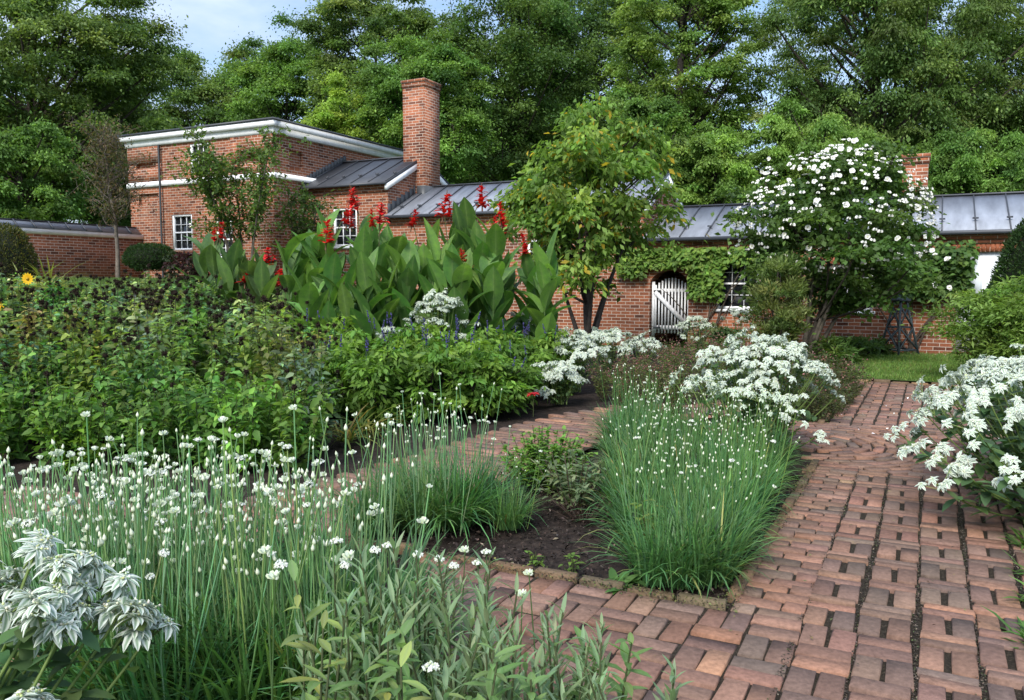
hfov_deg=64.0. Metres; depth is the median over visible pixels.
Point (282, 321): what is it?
bee balm
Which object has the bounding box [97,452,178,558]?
chive clump
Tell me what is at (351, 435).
daylily
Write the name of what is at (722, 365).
seeded perennial
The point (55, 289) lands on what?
bee balm
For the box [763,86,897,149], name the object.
tree
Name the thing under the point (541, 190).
fruit tree
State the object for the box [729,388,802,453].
chive clump
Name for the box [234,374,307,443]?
bee balm
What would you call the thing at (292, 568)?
lance leaved plant
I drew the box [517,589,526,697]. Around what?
chive stalk
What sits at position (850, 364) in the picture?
edging plant
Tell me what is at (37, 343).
bee balm
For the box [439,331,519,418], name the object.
sage plant
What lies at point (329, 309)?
canna
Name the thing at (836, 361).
edging plant
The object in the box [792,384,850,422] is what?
edging plant
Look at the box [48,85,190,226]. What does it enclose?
tree
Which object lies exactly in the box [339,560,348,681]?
chive stalk
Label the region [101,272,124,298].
bee balm
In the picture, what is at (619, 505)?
chive clump
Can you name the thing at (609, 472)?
chive clump
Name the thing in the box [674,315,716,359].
spurge plant
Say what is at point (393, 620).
lance leaved plant
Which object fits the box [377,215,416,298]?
canna
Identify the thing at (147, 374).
bee balm
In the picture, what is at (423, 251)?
canna
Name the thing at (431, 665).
chive stalk
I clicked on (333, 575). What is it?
lance leaved plant
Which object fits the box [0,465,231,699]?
chive clump
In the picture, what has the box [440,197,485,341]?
canna
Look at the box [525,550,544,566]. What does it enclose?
seedling
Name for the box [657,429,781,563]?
chive clump
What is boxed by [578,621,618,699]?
lance leaved plant
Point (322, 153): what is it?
brick tower
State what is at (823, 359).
edging plant
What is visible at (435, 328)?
sage plant
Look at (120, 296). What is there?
bee balm
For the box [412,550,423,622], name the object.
chive stalk
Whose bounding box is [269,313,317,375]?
bee balm
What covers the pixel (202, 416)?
bee balm
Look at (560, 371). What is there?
spurge plant
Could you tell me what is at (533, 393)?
red flower
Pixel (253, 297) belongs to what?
bee balm
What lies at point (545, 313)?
canna
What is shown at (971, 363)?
spurge plant
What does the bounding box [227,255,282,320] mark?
canna
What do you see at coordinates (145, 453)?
chive clump
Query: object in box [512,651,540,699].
lance leaved plant
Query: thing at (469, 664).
lance leaved plant
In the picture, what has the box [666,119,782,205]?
tree
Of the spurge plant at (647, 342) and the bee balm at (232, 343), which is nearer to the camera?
the bee balm at (232, 343)
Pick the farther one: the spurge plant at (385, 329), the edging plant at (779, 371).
the edging plant at (779, 371)
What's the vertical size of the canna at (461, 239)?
2.675 m
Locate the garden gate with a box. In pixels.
[651,278,687,335]
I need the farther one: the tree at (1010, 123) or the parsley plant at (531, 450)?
the tree at (1010, 123)
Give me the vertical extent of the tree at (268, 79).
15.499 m
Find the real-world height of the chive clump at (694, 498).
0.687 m
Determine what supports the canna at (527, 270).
on the garden soil
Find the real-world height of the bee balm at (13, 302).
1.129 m
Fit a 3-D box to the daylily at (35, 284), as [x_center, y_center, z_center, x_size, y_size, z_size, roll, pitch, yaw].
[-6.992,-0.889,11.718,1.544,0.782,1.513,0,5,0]
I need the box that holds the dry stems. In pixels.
[550,491,616,523]
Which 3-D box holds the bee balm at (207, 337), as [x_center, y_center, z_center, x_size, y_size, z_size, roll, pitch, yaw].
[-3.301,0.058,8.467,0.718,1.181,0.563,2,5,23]
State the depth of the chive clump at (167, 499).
3.13 m
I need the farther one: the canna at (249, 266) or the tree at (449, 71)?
the tree at (449, 71)
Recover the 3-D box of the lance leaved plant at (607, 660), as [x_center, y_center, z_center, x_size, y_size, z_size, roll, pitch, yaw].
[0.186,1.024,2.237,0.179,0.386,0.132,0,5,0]
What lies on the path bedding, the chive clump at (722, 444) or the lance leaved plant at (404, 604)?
the lance leaved plant at (404, 604)
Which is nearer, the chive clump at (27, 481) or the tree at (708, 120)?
the chive clump at (27, 481)
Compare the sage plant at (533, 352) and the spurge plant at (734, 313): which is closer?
the sage plant at (533, 352)
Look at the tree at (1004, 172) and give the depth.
27.53 m
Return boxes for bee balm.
[0,262,14,342]
[0,270,14,336]
[0,273,8,310]
[0,287,42,390]
[0,290,45,383]
[0,297,23,377]
[0,299,7,384]
[0,305,62,425]
[0,324,51,434]
[0,370,53,459]
[0,376,32,449]
[1,280,37,353]
[1,329,84,443]
[5,261,60,313]
[6,268,37,337]
[7,265,46,321]
[8,290,38,331]
[13,288,108,388]
[16,275,46,312]
[16,297,63,345]
[16,305,65,375]
[18,322,81,418]
[20,289,64,327]
[21,384,100,471]
[24,372,89,461]
[29,291,94,385]
[31,394,113,473]
[43,272,84,320]
[43,274,88,313]
[45,301,79,328]
[52,292,97,329]
[53,277,81,318]
[53,300,106,347]
[53,309,129,444]
[54,280,130,389]
[64,275,116,317]
[67,285,107,328]
[68,314,112,360]
[76,288,121,328]
[81,325,131,398]
[83,333,141,428]
[84,275,133,310]
[86,287,147,338]
[88,373,149,456]
[90,326,178,446]
[94,320,143,391]
[95,276,133,336]
[99,299,158,367]
[99,387,186,472]
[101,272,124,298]
[102,283,172,329]
[104,277,135,305]
[108,280,153,313]
[109,263,161,308]
[109,381,187,454]
[114,290,195,425]
[114,309,171,375]
[116,285,195,417]
[119,287,164,341]
[124,268,158,296]
[127,288,177,365]
[139,274,192,302]
[139,376,229,468]
[145,292,192,329]
[148,365,246,462]
[154,276,184,314]
[155,289,205,334]
[160,271,193,296]
[160,299,221,384]
[161,381,215,449]
[162,283,213,332]
[165,269,210,321]
[167,269,191,300]
[171,304,233,412]
[172,289,222,383]
[172,307,212,343]
[172,321,231,428]
[181,268,229,320]
[189,295,213,323]
[191,371,296,456]
[193,322,245,387]
[199,379,264,449]
[200,299,281,419]
[201,313,227,354]
[201,319,238,370]
[203,314,228,354]
[206,375,276,474]
[207,297,238,368]
[208,292,258,368]
[213,295,236,344]
[221,329,256,397]
[227,383,268,435]
[230,291,267,324]
[231,286,295,377]
[232,281,284,331]
[233,305,280,362]
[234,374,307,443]
[235,293,302,348]
[237,369,332,474]
[245,285,293,332]
[246,296,324,431]
[255,305,294,367]
[259,300,302,344]
[264,378,337,456]
[269,301,309,368]
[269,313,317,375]
[276,327,341,449]
[282,317,332,411]
[291,291,301,343]
[297,315,347,384]
[305,326,338,374]
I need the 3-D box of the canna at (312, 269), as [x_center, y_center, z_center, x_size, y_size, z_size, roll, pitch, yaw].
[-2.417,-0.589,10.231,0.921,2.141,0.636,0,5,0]
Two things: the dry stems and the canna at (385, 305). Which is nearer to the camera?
the dry stems
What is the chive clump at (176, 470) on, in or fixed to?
on the garden soil
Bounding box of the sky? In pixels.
[0,0,1023,222]
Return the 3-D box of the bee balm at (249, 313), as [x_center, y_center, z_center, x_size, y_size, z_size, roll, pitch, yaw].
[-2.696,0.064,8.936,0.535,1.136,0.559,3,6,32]
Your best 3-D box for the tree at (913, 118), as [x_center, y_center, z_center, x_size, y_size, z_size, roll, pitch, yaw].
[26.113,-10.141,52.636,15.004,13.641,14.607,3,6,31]
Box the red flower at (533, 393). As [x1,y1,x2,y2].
[527,392,538,416]
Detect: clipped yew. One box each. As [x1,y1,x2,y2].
[121,242,175,271]
[978,218,1023,355]
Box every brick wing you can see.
[384,171,683,347]
[643,153,1023,354]
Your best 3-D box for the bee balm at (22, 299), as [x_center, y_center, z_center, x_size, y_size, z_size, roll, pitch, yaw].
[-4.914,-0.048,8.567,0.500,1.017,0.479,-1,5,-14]
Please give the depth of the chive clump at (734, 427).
5.81 m
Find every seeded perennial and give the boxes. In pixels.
[586,351,632,399]
[604,350,639,388]
[606,354,660,409]
[611,355,659,403]
[631,339,676,386]
[639,346,686,401]
[639,354,694,414]
[650,330,692,377]
[657,343,712,405]
[659,340,704,384]
[686,337,731,399]
[689,332,729,382]
[690,332,723,375]
[706,336,760,386]
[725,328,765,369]
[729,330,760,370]
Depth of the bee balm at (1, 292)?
9.11 m
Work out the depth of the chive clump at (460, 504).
4.61 m
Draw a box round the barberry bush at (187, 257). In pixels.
[161,250,209,281]
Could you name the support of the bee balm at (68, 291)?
on the garden soil
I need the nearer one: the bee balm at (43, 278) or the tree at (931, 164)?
the bee balm at (43, 278)
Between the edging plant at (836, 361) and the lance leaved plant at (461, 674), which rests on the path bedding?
the lance leaved plant at (461, 674)
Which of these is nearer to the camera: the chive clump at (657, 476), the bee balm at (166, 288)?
the chive clump at (657, 476)
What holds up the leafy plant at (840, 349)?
on the garden soil
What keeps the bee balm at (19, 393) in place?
on the garden soil
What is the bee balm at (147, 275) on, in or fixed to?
on the garden soil
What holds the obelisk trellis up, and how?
on the lawn at (906, 374)
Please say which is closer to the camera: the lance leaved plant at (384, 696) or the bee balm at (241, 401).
the lance leaved plant at (384, 696)
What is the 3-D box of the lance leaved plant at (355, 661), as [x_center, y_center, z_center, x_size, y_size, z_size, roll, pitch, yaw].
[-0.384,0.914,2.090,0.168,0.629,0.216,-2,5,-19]
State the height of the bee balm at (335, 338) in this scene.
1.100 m
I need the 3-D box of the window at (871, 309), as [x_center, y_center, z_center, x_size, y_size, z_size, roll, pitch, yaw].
[6.717,-1.193,16.140,0.840,0.960,0.155,2,5,27]
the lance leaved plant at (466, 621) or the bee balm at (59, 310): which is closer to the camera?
the lance leaved plant at (466, 621)
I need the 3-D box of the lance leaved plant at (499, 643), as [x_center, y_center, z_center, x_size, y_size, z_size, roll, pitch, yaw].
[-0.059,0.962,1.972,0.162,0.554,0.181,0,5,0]
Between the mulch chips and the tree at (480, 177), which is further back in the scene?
the tree at (480, 177)
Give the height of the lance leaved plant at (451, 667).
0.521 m
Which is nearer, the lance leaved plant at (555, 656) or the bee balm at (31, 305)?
the lance leaved plant at (555, 656)
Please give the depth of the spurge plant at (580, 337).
10.08 m
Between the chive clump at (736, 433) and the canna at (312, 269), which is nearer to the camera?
the chive clump at (736, 433)
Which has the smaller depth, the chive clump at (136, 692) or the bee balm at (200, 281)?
the chive clump at (136, 692)
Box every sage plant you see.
[298,334,376,419]
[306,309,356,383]
[320,310,404,397]
[337,330,430,425]
[358,312,433,398]
[390,328,476,423]
[416,315,475,402]
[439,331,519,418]
[453,312,528,390]
[467,340,546,418]
[492,322,553,404]
[524,324,584,394]
[529,445,609,511]
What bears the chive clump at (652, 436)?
on the garden soil
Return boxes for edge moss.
[296,461,820,616]
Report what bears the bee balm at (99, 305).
on the garden soil
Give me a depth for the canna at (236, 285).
11.97 m
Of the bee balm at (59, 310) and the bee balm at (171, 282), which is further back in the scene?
the bee balm at (171, 282)
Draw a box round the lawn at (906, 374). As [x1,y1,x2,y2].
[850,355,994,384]
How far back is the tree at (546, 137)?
51.47 m
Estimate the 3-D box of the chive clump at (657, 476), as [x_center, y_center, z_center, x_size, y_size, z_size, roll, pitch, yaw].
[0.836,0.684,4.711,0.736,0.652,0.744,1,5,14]
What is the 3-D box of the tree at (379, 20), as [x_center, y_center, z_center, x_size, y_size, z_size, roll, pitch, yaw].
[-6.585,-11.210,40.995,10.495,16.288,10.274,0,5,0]
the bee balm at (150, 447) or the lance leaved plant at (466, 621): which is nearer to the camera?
the lance leaved plant at (466, 621)
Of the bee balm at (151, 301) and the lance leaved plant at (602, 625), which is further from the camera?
the bee balm at (151, 301)
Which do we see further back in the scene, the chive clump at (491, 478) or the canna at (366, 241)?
the canna at (366, 241)
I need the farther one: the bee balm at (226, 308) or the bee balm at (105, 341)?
the bee balm at (226, 308)
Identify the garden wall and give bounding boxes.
[0,218,143,277]
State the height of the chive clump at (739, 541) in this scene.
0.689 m
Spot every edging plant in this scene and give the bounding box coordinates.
[760,354,812,388]
[773,366,835,410]
[782,344,836,388]
[789,357,850,401]
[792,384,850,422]
[806,347,858,381]
[808,367,859,413]
[827,347,868,384]
[829,368,866,405]
[835,358,873,396]
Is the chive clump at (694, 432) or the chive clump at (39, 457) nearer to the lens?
the chive clump at (39, 457)
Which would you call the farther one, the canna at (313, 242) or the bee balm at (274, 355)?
the canna at (313, 242)
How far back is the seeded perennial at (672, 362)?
9.18 m
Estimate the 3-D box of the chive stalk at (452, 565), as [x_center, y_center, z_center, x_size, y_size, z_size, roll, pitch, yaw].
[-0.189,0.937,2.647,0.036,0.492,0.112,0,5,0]
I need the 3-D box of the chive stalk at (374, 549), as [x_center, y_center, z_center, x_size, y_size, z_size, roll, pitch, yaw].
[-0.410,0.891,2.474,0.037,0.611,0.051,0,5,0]
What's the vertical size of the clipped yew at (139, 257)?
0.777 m
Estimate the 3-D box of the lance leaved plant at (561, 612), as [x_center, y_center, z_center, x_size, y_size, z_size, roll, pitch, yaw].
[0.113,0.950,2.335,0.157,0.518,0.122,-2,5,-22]
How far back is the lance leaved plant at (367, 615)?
2.08 m
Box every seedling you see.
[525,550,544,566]
[558,552,585,572]
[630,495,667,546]
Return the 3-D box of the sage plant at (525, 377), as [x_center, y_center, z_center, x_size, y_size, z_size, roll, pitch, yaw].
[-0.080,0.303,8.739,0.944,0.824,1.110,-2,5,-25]
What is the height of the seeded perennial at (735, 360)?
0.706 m
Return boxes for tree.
[0,0,202,223]
[0,110,119,223]
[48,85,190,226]
[135,26,262,130]
[160,119,311,283]
[207,5,356,122]
[247,181,356,252]
[270,0,467,127]
[296,65,392,144]
[338,14,514,183]
[398,0,613,183]
[460,128,513,183]
[481,88,555,160]
[486,89,708,344]
[490,92,608,181]
[492,0,690,167]
[586,0,779,175]
[588,85,699,187]
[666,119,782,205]
[686,107,737,194]
[728,0,1023,173]
[736,89,901,202]
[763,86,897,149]
[858,96,1004,151]
[868,131,945,196]
[913,0,1023,154]
[915,121,1023,194]
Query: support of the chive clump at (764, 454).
on the garden soil
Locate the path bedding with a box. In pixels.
[295,383,1023,699]
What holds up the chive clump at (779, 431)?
on the garden soil
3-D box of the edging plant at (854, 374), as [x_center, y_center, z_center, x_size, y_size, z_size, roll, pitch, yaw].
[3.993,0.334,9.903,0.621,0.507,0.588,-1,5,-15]
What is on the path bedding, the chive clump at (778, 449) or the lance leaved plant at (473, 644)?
the lance leaved plant at (473, 644)
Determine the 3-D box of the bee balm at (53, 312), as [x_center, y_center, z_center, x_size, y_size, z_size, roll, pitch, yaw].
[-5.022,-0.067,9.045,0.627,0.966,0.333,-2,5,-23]
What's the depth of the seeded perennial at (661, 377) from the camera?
9.47 m
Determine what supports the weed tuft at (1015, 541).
on the brick path
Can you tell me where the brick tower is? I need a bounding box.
[117,117,402,284]
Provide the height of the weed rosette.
0.081 m
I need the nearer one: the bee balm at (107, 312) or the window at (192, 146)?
the bee balm at (107, 312)
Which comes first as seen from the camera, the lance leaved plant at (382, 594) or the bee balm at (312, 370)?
the lance leaved plant at (382, 594)
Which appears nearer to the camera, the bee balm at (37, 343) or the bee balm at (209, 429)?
the bee balm at (209, 429)
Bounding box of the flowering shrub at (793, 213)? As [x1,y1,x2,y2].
[711,130,958,357]
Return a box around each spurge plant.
[0,528,180,699]
[375,326,405,341]
[404,287,480,343]
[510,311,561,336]
[527,360,588,404]
[541,326,621,392]
[567,326,641,380]
[616,330,667,366]
[656,364,805,449]
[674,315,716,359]
[684,325,845,453]
[720,308,752,331]
[883,355,1023,522]
[911,343,1023,452]
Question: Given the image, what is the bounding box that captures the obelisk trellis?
[882,291,918,356]
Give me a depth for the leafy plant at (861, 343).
14.02 m
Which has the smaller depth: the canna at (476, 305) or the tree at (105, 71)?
the canna at (476, 305)
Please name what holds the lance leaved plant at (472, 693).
on the path bedding
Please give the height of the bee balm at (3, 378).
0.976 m
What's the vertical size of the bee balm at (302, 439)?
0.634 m
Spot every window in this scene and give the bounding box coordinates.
[172,214,192,249]
[190,143,207,171]
[217,220,232,256]
[333,208,356,248]
[528,240,555,264]
[713,259,757,311]
[833,265,874,313]
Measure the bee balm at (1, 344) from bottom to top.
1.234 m
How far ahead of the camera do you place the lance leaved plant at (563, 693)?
1.89 m
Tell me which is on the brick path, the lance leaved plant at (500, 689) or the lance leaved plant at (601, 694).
the lance leaved plant at (601, 694)
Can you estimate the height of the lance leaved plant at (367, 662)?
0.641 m
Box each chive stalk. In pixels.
[257,545,271,685]
[266,570,279,699]
[274,559,291,699]
[330,536,343,648]
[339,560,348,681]
[342,550,354,675]
[369,545,380,663]
[382,541,392,610]
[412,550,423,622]
[421,660,439,699]
[434,555,444,641]
[448,561,458,672]
[459,545,468,658]
[472,558,481,627]
[481,548,490,625]
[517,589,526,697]
[523,569,536,674]
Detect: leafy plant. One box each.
[805,331,864,364]
[826,332,887,358]
[864,333,897,354]
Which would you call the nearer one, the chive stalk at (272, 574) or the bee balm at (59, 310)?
the chive stalk at (272, 574)
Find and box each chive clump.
[0,411,276,699]
[0,444,125,585]
[0,446,148,602]
[0,451,99,563]
[0,456,234,690]
[0,457,86,585]
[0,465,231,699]
[1,449,188,594]
[3,471,261,699]
[11,444,170,560]
[21,462,286,677]
[34,443,327,699]
[40,416,407,699]
[41,434,222,577]
[42,457,248,606]
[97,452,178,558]
[99,452,249,596]
[109,433,314,588]
[112,428,281,575]
[114,471,349,699]
[121,465,285,595]
[147,499,320,686]
[153,480,440,698]
[155,404,460,699]
[186,453,337,578]
[195,456,371,659]
[206,406,531,679]
[207,442,458,697]
[246,436,415,579]
[314,411,449,546]
[349,392,487,541]
[350,391,473,526]
[372,372,526,549]
[407,383,549,537]
[471,443,549,533]
[558,391,676,516]
[569,419,696,553]
[575,436,734,597]
[577,381,658,477]
[580,370,651,445]
[594,384,694,485]
[595,376,673,447]
[598,363,664,427]
[598,411,714,521]
[604,396,700,480]
[608,432,775,569]
[612,457,762,594]
[616,365,687,437]
[622,391,693,452]
[629,405,724,492]
[630,433,786,598]
[634,373,700,432]
[636,393,733,480]
[636,437,743,524]
[640,384,692,451]
[653,399,730,463]
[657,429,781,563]
[660,393,730,455]
[662,418,780,520]
[664,441,791,566]
[667,383,721,441]
[674,420,786,542]
[679,388,760,452]
[681,414,775,494]
[690,399,779,483]
[693,391,786,471]
[693,416,794,517]
[695,388,778,460]
[708,402,804,517]
[714,404,805,490]
[722,382,808,483]
[728,397,814,467]
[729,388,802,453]
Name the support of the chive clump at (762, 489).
on the garden soil
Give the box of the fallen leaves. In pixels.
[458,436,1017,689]
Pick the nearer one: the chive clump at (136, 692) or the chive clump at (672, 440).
the chive clump at (136, 692)
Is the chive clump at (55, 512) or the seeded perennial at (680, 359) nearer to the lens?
the chive clump at (55, 512)
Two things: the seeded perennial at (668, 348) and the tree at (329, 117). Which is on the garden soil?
the seeded perennial at (668, 348)
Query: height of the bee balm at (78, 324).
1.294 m
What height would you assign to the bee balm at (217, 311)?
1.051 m
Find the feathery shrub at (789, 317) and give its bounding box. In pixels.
[738,238,831,360]
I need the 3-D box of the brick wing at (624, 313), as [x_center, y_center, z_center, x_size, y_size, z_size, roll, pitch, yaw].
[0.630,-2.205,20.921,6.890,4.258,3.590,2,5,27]
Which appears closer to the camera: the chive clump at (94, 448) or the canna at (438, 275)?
the chive clump at (94, 448)
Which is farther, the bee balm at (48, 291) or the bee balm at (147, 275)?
the bee balm at (147, 275)
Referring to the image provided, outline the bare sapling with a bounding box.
[60,104,162,277]
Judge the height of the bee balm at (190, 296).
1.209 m
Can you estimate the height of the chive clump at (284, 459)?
0.786 m
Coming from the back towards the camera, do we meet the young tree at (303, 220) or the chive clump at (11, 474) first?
the young tree at (303, 220)
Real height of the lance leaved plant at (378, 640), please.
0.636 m
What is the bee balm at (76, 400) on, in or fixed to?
on the garden soil
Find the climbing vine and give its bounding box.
[616,246,762,345]
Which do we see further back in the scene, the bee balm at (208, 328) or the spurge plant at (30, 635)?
the bee balm at (208, 328)
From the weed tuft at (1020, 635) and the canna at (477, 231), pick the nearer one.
the weed tuft at (1020, 635)
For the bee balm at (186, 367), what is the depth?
7.22 m
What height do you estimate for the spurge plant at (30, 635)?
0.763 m
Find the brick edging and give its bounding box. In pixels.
[190,379,961,610]
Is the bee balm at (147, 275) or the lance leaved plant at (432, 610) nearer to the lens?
the lance leaved plant at (432, 610)
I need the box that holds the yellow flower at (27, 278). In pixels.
[19,273,35,311]
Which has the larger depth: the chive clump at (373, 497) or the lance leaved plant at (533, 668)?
the chive clump at (373, 497)
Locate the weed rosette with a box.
[603,567,645,594]
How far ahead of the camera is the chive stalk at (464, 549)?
2.77 m
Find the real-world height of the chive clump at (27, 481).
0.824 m
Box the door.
[955,252,1001,351]
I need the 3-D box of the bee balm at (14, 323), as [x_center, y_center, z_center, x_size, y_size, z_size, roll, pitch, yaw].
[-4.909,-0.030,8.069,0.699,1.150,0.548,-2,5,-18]
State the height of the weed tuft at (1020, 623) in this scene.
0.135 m
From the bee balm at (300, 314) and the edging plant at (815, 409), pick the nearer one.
the edging plant at (815, 409)
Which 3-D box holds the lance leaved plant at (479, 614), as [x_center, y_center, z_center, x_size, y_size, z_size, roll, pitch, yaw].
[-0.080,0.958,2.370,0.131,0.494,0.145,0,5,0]
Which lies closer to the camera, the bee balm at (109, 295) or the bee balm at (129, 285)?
the bee balm at (129, 285)
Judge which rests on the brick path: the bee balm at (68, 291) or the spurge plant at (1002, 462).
the spurge plant at (1002, 462)
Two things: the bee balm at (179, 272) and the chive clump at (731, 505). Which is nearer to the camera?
the chive clump at (731, 505)
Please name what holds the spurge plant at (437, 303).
on the garden soil
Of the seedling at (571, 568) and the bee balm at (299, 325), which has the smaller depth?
the seedling at (571, 568)
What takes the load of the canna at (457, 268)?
on the garden soil
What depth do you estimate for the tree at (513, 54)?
36.14 m
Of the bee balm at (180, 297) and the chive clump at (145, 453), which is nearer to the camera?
the chive clump at (145, 453)
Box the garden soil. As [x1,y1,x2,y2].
[0,299,1021,688]
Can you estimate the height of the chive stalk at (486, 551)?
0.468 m
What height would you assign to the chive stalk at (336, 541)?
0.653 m
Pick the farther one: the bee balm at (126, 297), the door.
the door
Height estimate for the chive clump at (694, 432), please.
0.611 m
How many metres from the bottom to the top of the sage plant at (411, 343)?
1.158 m
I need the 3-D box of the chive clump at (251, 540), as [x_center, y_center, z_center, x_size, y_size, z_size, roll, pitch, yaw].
[-0.985,0.872,2.869,0.879,0.711,0.782,-5,7,-44]
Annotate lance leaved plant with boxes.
[279,559,333,695]
[280,619,326,699]
[292,599,334,699]
[295,610,347,699]
[303,638,362,699]
[313,545,355,697]
[315,599,370,699]
[318,597,371,698]
[323,612,372,699]
[330,588,372,699]
[331,586,363,699]
[332,591,385,699]
[342,534,392,699]
[345,627,393,699]
[347,555,376,699]
[347,601,393,698]
[352,546,392,699]
[364,559,399,687]
[364,630,409,699]
[366,628,413,699]
[372,594,397,699]
[372,618,421,699]
[374,610,421,694]
[375,596,407,699]
[375,666,421,699]
[377,571,408,694]
[377,584,418,666]
[378,575,438,699]
[385,592,415,681]
[386,530,441,688]
[386,641,431,699]
[395,568,429,695]
[405,544,440,694]
[410,574,444,682]
[410,580,442,698]
[414,552,459,699]
[415,590,460,696]
[417,634,448,699]
[420,660,461,699]
[424,549,471,699]
[427,574,467,699]
[433,660,458,699]
[434,618,484,699]
[434,654,467,699]
[437,593,472,699]
[441,634,481,698]
[446,601,482,692]
[448,693,471,699]
[451,547,502,665]
[452,617,505,697]
[461,629,492,696]
[462,643,526,699]
[464,630,506,699]
[466,558,502,694]
[466,582,508,693]
[466,609,520,699]
[473,630,511,699]
[474,603,498,675]
[476,653,513,699]
[487,619,524,699]
[493,630,522,699]
[496,573,530,697]
[498,615,530,699]
[506,674,550,699]
[512,641,556,698]
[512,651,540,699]
[519,672,545,699]
[526,611,567,695]
[526,649,559,693]
[530,604,575,699]
[535,592,572,697]
[539,612,585,699]
[539,636,575,699]
[545,678,566,699]
[547,625,592,699]
[558,612,612,699]
[561,625,608,699]
[564,630,595,699]
[565,651,611,699]
[577,684,607,699]
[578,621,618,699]
[578,669,620,699]
[587,668,627,699]
[604,632,653,699]
[653,654,692,699]
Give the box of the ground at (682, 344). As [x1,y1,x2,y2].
[275,286,687,350]
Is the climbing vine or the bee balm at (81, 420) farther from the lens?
the climbing vine
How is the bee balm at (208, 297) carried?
on the garden soil
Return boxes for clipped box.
[0,222,40,295]
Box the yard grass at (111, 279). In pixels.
[35,276,221,301]
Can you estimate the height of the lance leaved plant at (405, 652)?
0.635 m
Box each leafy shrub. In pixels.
[691,322,757,370]
[898,269,1023,369]
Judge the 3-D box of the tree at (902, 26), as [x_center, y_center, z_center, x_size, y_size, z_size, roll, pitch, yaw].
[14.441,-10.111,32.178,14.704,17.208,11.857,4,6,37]
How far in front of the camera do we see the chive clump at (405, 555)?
2.94 m
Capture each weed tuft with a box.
[982,606,1023,641]
[998,520,1023,549]
[998,546,1023,574]
[1004,575,1023,601]
[1007,630,1023,648]
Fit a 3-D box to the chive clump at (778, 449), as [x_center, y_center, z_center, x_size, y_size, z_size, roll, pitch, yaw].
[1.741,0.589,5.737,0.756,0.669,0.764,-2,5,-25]
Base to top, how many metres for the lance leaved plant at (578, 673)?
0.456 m
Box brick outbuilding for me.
[300,78,448,286]
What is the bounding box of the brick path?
[0,381,1023,699]
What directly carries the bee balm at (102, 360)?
on the garden soil
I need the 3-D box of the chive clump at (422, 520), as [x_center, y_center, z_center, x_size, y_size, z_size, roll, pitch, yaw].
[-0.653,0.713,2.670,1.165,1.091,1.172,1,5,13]
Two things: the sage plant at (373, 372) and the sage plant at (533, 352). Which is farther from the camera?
the sage plant at (533, 352)
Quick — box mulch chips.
[363,452,796,598]
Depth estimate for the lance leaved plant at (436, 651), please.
2.10 m
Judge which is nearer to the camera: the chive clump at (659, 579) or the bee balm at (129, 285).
the chive clump at (659, 579)
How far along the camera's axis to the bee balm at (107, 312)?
8.04 m
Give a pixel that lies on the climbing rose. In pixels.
(952, 259)
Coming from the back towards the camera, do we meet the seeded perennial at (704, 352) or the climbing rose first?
the climbing rose
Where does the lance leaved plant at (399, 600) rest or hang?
on the path bedding
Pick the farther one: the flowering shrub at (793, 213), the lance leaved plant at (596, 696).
the flowering shrub at (793, 213)
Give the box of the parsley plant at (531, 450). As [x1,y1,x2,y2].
[495,425,597,493]
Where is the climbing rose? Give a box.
[868,239,979,352]
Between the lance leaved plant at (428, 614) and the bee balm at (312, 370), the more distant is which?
the bee balm at (312, 370)
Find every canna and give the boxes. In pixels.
[174,232,217,309]
[189,220,235,313]
[212,239,245,322]
[225,237,260,311]
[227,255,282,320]
[235,252,264,311]
[238,257,279,321]
[243,245,282,313]
[267,232,321,327]
[278,248,307,315]
[279,251,351,345]
[283,208,339,309]
[291,217,344,320]
[304,205,355,331]
[317,247,394,345]
[342,185,378,311]
[342,222,393,279]
[349,246,399,338]
[368,198,407,338]
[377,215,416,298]
[382,240,425,353]
[403,208,440,322]
[406,249,467,332]
[417,218,453,249]
[418,190,463,322]
[425,243,490,340]
[438,183,498,321]
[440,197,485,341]
[450,220,485,328]
[467,215,531,342]
[468,200,515,340]
[470,253,522,354]
[483,223,528,339]
[512,223,577,348]
[512,249,572,369]
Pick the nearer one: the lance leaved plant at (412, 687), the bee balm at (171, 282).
the lance leaved plant at (412, 687)
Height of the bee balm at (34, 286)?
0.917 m
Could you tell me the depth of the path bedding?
3.58 m
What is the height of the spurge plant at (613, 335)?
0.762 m
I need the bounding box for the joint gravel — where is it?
[767,469,1023,699]
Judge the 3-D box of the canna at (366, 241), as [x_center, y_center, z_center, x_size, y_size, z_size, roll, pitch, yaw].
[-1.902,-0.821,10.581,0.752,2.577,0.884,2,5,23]
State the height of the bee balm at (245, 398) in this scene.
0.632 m
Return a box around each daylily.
[2,256,99,294]
[3,261,63,299]
[303,405,390,456]
[326,401,415,445]
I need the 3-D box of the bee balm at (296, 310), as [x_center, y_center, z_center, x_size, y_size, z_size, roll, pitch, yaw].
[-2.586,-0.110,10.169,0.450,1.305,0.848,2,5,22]
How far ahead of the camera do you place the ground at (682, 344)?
18.82 m
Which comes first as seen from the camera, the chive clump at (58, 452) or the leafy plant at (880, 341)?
the chive clump at (58, 452)
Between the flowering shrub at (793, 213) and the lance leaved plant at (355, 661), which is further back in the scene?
the flowering shrub at (793, 213)
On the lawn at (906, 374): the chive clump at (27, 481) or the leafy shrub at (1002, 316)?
the leafy shrub at (1002, 316)
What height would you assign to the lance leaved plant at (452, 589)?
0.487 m
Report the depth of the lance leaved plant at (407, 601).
2.17 m
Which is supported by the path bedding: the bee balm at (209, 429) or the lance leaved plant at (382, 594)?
the lance leaved plant at (382, 594)

